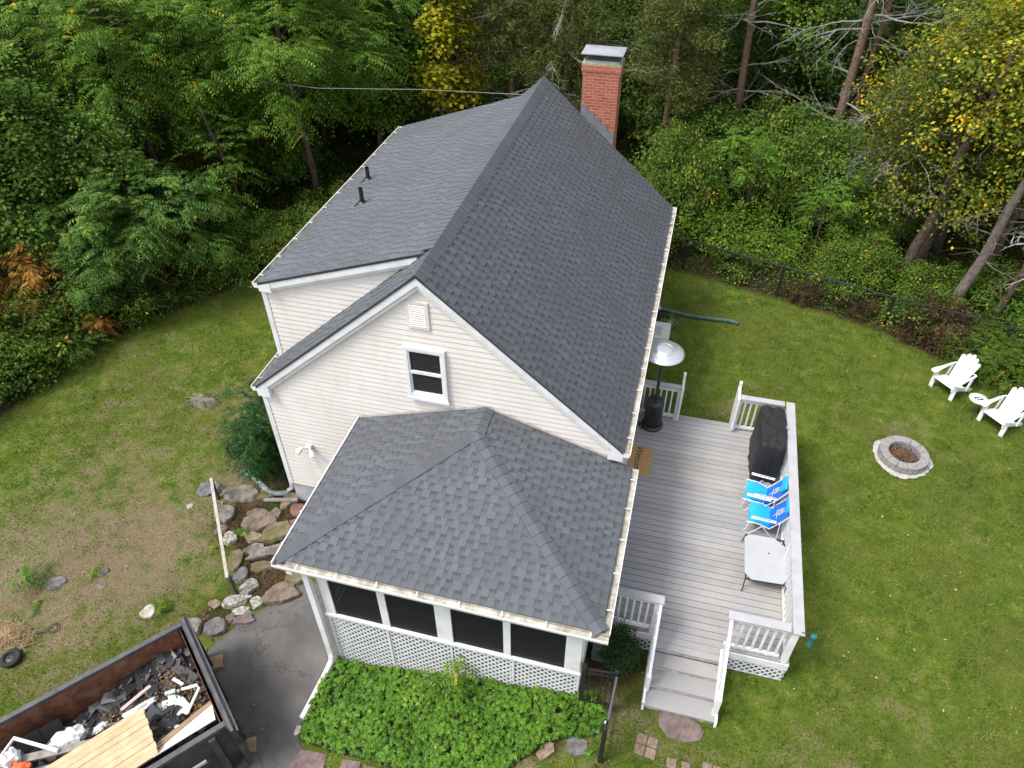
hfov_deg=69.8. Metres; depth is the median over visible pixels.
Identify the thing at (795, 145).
bush
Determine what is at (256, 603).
stone
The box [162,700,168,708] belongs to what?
scrap strip
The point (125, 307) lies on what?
shrub
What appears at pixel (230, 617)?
stone
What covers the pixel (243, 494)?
stone
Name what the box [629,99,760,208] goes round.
bush
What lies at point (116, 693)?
shingle sheet
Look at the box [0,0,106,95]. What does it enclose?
walnut tree
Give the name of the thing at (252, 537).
stone
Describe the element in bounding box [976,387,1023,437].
adirondack chair
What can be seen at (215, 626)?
stone
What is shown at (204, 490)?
stone
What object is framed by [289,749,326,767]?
edging stone
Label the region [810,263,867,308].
shrub
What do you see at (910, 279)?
shrub
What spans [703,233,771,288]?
shrub
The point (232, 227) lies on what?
bush
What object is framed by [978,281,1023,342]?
bush
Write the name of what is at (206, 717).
white board
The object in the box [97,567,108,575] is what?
stone
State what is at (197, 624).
stone
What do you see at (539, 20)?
maple tree
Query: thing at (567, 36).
cedar tree
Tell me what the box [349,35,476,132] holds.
bush
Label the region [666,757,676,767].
paver square
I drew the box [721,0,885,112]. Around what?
walnut tree
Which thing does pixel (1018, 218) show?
bush
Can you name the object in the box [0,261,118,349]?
shrub
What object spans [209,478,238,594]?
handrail
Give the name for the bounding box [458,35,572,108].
bush
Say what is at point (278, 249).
bush
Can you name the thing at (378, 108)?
tree
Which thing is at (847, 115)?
bush
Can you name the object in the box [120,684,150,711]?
pink board
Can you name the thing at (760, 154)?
walnut sapling
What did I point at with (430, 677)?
sapling
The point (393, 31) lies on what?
maple tree
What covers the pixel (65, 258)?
sumac tree
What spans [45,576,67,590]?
stone
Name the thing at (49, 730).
shingle sheet
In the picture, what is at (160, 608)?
weed
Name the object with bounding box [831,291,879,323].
bramble
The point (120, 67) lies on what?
walnut tree
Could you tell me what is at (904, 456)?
kindling
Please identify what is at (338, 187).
bush
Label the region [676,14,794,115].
bush
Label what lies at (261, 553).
stone
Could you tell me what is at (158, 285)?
bramble
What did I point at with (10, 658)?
loose cart wheel
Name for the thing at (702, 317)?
drain pipe
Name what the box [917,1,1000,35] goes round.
tree
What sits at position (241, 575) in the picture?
stone
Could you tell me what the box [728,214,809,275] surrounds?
shrub
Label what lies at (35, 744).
gutter length
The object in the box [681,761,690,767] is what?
paver square
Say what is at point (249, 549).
stone
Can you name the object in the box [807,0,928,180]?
cedar tree
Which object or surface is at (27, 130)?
maple tree
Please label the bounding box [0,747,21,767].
plastic bag
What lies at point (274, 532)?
stone
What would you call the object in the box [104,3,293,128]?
maple tree
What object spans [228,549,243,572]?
stone
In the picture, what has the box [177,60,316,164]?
bush
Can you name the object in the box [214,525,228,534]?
stone
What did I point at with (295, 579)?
stone
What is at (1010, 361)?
juniper shrub
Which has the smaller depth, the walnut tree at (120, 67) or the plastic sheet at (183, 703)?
the plastic sheet at (183, 703)
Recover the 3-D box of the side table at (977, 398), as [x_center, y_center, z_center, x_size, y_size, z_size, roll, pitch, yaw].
[10.587,0.519,16.803,0.410,0.515,0.411,10,42,11]
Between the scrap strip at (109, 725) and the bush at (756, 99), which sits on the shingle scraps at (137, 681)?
the scrap strip at (109, 725)
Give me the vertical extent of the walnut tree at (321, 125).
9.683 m
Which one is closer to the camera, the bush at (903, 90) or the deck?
the deck
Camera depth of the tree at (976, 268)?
17.53 m
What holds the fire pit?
on the lawn at (140, 552)
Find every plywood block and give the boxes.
[210,654,223,670]
[245,736,256,752]
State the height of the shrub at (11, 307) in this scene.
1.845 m
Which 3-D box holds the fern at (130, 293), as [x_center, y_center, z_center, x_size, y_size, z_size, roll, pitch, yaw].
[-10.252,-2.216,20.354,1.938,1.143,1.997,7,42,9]
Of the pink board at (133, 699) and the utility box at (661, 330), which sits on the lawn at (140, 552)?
the utility box at (661, 330)
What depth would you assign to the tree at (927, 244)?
18.61 m
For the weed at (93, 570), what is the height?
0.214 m
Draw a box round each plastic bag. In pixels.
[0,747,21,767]
[48,724,88,746]
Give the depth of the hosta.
19.55 m
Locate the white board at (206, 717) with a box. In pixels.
[153,705,215,757]
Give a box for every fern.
[40,325,116,372]
[106,277,178,331]
[143,260,213,311]
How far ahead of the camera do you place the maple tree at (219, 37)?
23.59 m
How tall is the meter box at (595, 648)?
0.420 m
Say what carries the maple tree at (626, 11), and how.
on the lawn at (140, 552)
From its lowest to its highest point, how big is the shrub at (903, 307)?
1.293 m
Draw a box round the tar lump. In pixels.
[173,713,186,724]
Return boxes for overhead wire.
[134,36,523,94]
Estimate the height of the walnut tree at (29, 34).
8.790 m
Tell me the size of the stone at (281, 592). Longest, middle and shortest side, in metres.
0.852 x 0.485 x 0.177 m
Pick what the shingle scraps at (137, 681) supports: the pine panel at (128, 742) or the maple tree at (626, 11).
the pine panel at (128, 742)
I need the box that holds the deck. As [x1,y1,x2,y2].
[604,372,804,727]
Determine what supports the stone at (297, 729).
on the lawn at (140, 552)
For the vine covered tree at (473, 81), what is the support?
on the lawn at (140, 552)
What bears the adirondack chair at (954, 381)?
on the lawn at (140, 552)
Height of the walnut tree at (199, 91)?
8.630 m
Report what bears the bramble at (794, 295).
on the lawn at (140, 552)
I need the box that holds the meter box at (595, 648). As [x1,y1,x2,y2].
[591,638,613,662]
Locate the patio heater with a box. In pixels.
[638,339,684,431]
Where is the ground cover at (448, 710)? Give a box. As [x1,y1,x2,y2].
[300,656,607,767]
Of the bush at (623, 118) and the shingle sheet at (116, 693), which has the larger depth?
the bush at (623, 118)
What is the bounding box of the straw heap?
[0,616,37,652]
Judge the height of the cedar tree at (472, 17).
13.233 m
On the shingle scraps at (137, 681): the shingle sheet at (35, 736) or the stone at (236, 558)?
the shingle sheet at (35, 736)
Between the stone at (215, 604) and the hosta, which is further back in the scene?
the hosta
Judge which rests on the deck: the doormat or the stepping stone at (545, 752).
the doormat
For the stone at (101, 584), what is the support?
on the lawn at (140, 552)
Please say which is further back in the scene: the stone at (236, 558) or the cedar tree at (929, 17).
the cedar tree at (929, 17)
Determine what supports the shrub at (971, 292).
on the lawn at (140, 552)
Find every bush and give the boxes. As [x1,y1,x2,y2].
[0,153,107,279]
[19,163,162,253]
[77,107,233,208]
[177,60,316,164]
[193,88,344,207]
[198,199,285,263]
[235,208,301,270]
[288,72,365,132]
[312,168,352,205]
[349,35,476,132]
[445,32,544,97]
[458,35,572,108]
[569,43,665,105]
[617,64,691,153]
[620,69,754,164]
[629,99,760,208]
[635,118,736,230]
[655,187,686,258]
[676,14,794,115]
[691,85,811,208]
[729,118,845,249]
[731,84,808,130]
[740,96,881,215]
[762,110,896,245]
[770,60,885,124]
[798,224,906,309]
[823,90,923,187]
[824,184,947,255]
[867,60,968,131]
[881,105,1022,210]
[969,166,1023,253]
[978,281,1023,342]
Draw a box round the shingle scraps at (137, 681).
[0,646,222,767]
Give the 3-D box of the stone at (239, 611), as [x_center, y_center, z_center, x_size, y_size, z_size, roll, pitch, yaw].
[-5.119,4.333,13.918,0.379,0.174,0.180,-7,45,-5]
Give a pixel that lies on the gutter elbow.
(194, 696)
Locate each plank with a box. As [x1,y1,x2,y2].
[0,739,89,767]
[263,498,298,501]
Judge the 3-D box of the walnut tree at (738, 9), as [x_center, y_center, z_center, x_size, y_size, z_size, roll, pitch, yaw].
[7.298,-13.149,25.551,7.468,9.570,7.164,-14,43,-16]
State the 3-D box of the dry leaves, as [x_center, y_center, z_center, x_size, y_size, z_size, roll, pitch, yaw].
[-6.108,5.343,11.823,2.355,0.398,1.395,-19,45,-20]
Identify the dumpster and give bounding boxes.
[0,617,253,767]
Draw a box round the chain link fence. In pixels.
[668,236,1023,355]
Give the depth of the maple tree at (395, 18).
29.80 m
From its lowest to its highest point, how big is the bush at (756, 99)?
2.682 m
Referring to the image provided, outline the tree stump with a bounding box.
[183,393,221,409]
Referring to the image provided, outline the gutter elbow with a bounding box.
[176,683,200,710]
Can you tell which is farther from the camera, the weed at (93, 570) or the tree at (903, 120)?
the tree at (903, 120)
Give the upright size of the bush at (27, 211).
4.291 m
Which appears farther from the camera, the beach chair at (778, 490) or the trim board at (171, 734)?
the beach chair at (778, 490)
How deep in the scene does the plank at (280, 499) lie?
15.46 m
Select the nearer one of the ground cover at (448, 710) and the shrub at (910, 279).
the ground cover at (448, 710)
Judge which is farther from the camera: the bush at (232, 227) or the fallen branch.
the bush at (232, 227)
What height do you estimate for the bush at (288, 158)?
3.956 m
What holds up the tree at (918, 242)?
on the lawn at (140, 552)
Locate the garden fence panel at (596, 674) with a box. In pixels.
[578,662,618,710]
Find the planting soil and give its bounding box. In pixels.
[303,663,604,767]
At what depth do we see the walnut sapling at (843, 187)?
20.86 m
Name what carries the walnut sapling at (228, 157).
on the lawn at (140, 552)
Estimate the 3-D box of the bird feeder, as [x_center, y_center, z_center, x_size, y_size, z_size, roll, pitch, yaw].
[4.545,3.838,11.190,0.215,0.531,0.116,5,42,6]
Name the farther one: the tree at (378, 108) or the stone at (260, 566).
the tree at (378, 108)
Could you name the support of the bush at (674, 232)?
on the lawn at (140, 552)
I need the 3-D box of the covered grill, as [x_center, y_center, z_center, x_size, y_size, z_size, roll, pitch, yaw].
[5.194,1.185,14.867,0.612,1.055,1.272,10,42,11]
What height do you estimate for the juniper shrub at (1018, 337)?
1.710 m
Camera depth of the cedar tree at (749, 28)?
23.95 m
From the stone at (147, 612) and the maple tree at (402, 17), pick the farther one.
the maple tree at (402, 17)
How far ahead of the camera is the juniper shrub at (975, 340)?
17.88 m
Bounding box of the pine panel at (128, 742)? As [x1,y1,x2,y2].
[45,707,157,767]
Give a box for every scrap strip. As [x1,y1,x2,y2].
[105,722,116,727]
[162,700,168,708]
[172,677,183,685]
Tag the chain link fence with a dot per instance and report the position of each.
(851, 285)
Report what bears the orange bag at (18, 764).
in the dumpster
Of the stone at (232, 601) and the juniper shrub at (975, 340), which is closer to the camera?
the stone at (232, 601)
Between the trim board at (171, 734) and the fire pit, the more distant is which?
the fire pit
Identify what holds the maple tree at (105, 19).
on the lawn at (140, 552)
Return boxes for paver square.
[633,732,658,759]
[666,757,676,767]
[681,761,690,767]
[702,762,720,767]
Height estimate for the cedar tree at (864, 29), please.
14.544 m
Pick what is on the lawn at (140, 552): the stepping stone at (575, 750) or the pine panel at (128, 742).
the stepping stone at (575, 750)
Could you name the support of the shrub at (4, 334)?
on the lawn at (140, 552)
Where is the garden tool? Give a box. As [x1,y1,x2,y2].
[24,623,58,637]
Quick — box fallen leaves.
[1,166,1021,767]
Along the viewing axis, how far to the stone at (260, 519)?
15.14 m
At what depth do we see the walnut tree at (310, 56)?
20.38 m
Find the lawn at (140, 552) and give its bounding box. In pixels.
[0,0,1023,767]
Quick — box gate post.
[597,724,608,762]
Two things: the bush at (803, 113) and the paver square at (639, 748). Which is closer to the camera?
the paver square at (639, 748)
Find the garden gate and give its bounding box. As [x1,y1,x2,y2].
[604,676,617,724]
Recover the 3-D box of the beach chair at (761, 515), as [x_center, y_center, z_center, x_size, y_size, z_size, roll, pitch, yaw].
[4.800,2.374,13.655,0.781,0.848,0.617,12,43,14]
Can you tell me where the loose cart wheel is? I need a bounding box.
[0,648,22,667]
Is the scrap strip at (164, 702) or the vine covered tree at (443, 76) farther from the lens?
the vine covered tree at (443, 76)
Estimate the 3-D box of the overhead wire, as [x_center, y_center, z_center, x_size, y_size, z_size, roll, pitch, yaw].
[-5.876,-8.400,19.582,14.489,0.993,0.595,20,45,22]
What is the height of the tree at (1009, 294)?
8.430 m
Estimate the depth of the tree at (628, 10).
26.84 m
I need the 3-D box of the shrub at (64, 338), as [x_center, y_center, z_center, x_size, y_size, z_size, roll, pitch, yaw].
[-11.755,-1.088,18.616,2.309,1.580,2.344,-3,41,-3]
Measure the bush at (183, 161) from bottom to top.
3.385 m
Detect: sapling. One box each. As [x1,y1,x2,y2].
[170,103,276,237]
[416,667,452,706]
[435,655,480,702]
[710,119,798,230]
[786,165,870,255]
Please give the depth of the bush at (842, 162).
21.39 m
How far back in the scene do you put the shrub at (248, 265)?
21.09 m
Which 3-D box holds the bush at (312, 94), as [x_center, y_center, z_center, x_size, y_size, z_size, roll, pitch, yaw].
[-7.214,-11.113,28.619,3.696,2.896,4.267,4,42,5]
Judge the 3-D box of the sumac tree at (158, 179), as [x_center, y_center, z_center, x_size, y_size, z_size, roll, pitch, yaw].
[-10.052,-4.327,20.064,4.739,4.371,4.599,-25,47,-26]
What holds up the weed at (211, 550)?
on the lawn at (140, 552)
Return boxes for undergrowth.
[0,105,1023,410]
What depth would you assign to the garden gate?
10.76 m
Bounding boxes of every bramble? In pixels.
[101,264,181,319]
[780,277,830,309]
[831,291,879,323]
[879,280,982,358]
[929,305,984,351]
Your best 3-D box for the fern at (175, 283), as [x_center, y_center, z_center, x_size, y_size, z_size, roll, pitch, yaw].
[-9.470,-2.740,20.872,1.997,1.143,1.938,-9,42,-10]
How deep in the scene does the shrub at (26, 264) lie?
18.48 m
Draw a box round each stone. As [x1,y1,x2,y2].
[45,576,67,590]
[95,579,106,588]
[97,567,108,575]
[139,604,156,618]
[186,503,193,508]
[189,618,203,635]
[197,481,224,496]
[203,617,227,636]
[208,599,221,609]
[213,504,235,523]
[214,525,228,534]
[221,485,259,503]
[221,595,252,608]
[223,531,237,545]
[225,612,235,623]
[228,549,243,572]
[231,613,255,625]
[232,606,251,615]
[233,567,248,583]
[238,578,259,594]
[241,508,276,531]
[242,543,263,554]
[243,531,262,543]
[245,543,280,560]
[250,561,273,572]
[250,596,263,610]
[257,489,274,499]
[262,520,291,543]
[262,581,301,604]
[270,507,281,518]
[280,492,298,509]
[285,573,303,584]
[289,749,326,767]
[290,502,303,516]
[294,725,301,734]
[340,759,360,767]
[536,742,554,761]
[566,736,587,756]
[658,710,703,742]
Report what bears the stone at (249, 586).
on the lawn at (140, 552)
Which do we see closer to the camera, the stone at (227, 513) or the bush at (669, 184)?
the stone at (227, 513)
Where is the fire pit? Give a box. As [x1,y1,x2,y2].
[873,435,932,478]
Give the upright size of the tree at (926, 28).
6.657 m
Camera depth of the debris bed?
12.13 m
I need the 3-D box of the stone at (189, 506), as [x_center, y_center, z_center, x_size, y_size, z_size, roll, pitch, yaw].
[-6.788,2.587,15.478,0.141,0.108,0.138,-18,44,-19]
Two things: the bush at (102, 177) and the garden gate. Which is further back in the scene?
the bush at (102, 177)
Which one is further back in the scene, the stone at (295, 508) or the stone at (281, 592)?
the stone at (295, 508)
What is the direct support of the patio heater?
on the deck
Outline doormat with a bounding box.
[627,444,654,477]
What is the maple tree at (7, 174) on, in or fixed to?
on the lawn at (140, 552)
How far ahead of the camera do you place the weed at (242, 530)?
14.87 m
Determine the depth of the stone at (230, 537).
14.83 m
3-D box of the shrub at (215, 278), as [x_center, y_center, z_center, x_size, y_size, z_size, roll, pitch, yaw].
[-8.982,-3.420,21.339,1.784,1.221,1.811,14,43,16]
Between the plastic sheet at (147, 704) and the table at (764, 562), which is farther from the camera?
the table at (764, 562)
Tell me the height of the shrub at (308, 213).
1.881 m
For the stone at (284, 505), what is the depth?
15.50 m
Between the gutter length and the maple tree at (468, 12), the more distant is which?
the maple tree at (468, 12)
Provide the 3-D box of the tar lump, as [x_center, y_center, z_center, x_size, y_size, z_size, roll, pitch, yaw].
[-5.256,5.326,11.644,0.217,0.186,0.192,10,42,11]
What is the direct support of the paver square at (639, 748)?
on the lawn at (140, 552)
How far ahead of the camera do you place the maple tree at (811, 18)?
23.64 m
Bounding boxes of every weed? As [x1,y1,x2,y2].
[0,558,54,598]
[16,598,42,616]
[87,561,105,581]
[152,598,172,617]
[205,542,223,556]
[235,526,249,539]
[583,736,605,761]
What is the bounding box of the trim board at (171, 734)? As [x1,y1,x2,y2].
[156,701,211,749]
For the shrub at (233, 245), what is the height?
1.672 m
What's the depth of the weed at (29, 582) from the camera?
14.04 m
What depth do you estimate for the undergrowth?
22.11 m
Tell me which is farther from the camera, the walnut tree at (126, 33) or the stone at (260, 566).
the walnut tree at (126, 33)
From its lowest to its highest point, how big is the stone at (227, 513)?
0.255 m
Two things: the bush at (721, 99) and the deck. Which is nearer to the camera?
the deck
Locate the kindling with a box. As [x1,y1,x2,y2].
[889,444,918,462]
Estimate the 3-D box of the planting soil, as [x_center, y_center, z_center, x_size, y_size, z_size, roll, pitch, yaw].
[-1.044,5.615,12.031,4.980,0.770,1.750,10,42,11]
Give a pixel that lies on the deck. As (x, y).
(682, 578)
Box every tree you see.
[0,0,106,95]
[0,0,141,165]
[0,0,191,157]
[0,0,248,227]
[0,38,165,290]
[0,69,33,215]
[1,185,180,316]
[7,0,148,129]
[48,145,245,295]
[71,0,293,170]
[103,0,329,116]
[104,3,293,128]
[129,0,428,208]
[209,0,456,138]
[211,0,442,153]
[313,0,436,147]
[336,0,429,100]
[383,0,420,35]
[408,0,475,117]
[420,0,529,57]
[425,0,495,60]
[442,0,576,106]
[444,0,496,110]
[497,0,644,111]
[502,0,604,74]
[527,0,734,140]
[588,0,642,43]
[605,0,758,182]
[612,0,817,107]
[636,0,737,77]
[688,0,824,156]
[712,0,813,54]
[719,0,975,140]
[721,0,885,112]
[721,3,800,85]
[753,0,974,188]
[793,0,917,105]
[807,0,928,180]
[832,0,1005,208]
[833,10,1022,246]
[845,41,1023,274]
[891,0,999,80]
[893,0,1023,234]
[895,0,1023,285]
[912,0,1023,255]
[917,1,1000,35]
[943,18,1023,306]
[966,25,1023,267]
[973,95,1023,331]
[987,139,1023,271]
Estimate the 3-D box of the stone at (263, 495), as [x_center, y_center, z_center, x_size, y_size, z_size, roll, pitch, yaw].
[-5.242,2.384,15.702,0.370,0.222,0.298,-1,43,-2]
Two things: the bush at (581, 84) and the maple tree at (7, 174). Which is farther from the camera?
the bush at (581, 84)
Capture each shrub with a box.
[0,240,84,337]
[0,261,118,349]
[0,286,80,387]
[0,288,52,338]
[0,338,61,400]
[4,310,102,381]
[77,311,120,341]
[91,274,165,337]
[169,249,228,295]
[184,220,267,285]
[200,236,267,294]
[214,378,287,493]
[266,181,329,243]
[588,613,645,678]
[670,190,789,263]
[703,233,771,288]
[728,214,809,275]
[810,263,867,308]
[869,283,955,343]
[888,256,985,321]
[934,320,1023,388]
[948,243,1023,326]
[975,339,1023,399]
[1000,309,1023,373]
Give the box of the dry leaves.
[91,657,206,738]
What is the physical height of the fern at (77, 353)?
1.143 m
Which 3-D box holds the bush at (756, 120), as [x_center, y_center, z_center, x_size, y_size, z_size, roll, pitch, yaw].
[7.841,-7.392,23.879,4.137,4.212,3.583,-5,42,-6]
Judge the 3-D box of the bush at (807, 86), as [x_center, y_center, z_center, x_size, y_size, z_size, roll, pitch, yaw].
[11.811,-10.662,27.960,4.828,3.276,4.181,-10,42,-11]
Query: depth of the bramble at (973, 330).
18.68 m
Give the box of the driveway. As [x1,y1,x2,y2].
[207,581,346,767]
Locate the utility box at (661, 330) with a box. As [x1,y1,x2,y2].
[652,321,670,340]
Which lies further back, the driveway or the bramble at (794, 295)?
the bramble at (794, 295)
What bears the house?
on the lawn at (140, 552)
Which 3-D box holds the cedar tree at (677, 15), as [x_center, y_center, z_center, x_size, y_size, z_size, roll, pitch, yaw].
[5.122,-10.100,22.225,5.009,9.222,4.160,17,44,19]
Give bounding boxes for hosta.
[659,313,677,328]
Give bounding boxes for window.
[402,344,448,405]
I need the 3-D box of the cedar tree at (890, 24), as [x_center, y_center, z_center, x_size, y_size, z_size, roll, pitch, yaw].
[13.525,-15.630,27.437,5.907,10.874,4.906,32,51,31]
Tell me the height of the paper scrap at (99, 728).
0.074 m
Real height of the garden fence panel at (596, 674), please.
1.270 m
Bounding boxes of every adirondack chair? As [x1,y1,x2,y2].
[929,354,980,400]
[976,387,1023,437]
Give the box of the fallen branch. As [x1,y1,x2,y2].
[1000,231,1023,287]
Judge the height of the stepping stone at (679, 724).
0.083 m
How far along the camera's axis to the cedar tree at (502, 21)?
24.46 m
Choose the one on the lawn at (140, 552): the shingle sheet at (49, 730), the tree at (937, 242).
the tree at (937, 242)
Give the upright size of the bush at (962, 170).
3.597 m
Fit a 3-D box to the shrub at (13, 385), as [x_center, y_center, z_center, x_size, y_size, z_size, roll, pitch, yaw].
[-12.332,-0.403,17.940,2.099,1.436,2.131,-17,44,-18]
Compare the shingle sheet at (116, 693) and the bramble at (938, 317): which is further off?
the bramble at (938, 317)
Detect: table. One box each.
[740,534,786,593]
[961,393,987,419]
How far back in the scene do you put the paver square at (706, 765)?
11.17 m
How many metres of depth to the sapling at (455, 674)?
11.96 m
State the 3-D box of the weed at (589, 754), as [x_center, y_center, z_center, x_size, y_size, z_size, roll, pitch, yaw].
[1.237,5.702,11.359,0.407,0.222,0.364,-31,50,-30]
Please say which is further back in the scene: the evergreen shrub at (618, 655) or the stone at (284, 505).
the stone at (284, 505)
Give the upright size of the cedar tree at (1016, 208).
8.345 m
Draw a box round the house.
[251,44,676,719]
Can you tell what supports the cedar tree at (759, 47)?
on the lawn at (140, 552)
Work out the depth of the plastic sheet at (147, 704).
11.80 m
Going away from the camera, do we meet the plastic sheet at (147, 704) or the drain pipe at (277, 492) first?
the plastic sheet at (147, 704)
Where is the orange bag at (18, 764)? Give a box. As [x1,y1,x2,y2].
[10,761,31,767]
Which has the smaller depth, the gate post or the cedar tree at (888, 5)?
the gate post
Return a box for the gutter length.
[2,736,58,752]
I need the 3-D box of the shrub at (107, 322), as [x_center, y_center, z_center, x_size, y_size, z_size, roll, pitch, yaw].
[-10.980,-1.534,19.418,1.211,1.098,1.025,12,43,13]
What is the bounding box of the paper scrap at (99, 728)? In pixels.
[92,721,107,734]
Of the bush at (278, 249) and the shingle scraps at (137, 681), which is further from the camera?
the bush at (278, 249)
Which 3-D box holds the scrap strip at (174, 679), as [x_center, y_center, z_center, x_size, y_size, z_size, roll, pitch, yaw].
[-5.508,4.907,12.099,0.242,0.048,0.050,20,45,22]
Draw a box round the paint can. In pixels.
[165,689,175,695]
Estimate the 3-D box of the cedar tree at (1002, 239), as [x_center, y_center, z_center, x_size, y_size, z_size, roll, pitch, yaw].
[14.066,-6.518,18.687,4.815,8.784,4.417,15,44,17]
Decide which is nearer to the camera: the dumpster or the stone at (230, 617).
the dumpster
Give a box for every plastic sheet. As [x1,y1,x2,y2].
[122,697,155,717]
[167,694,189,714]
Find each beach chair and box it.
[739,472,788,510]
[743,493,789,538]
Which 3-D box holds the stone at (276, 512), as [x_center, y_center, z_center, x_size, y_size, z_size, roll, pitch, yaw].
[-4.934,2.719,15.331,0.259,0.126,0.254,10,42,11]
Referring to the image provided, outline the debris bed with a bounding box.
[105,652,198,756]
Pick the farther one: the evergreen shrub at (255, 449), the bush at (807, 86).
the bush at (807, 86)
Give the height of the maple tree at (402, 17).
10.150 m
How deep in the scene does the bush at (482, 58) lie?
30.54 m
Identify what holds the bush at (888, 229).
on the lawn at (140, 552)
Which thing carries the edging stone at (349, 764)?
on the lawn at (140, 552)
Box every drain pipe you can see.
[241,470,289,495]
[658,306,738,324]
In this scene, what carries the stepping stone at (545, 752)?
on the lawn at (140, 552)
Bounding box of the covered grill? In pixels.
[747,405,787,484]
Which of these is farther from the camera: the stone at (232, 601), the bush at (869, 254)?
the bush at (869, 254)
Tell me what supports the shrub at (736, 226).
on the lawn at (140, 552)
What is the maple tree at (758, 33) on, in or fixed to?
on the lawn at (140, 552)
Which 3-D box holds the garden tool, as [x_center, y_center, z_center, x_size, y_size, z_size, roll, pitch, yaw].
[-8.662,4.585,13.507,0.587,0.066,0.192,-22,46,-22]
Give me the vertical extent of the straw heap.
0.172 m
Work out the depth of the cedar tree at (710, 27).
26.87 m
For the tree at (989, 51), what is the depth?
19.25 m
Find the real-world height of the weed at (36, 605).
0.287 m
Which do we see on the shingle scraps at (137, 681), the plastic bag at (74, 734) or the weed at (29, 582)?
the plastic bag at (74, 734)
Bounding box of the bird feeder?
[802,626,817,647]
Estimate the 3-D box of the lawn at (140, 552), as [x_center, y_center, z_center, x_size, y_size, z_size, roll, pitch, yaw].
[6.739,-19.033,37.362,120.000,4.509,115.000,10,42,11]
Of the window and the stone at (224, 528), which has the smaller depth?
the window
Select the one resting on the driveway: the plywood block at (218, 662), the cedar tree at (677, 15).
the plywood block at (218, 662)
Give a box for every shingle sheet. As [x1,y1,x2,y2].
[15,728,47,753]
[38,718,64,741]
[112,687,123,697]
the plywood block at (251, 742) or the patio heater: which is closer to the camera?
the plywood block at (251, 742)
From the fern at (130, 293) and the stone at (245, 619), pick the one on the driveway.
the stone at (245, 619)

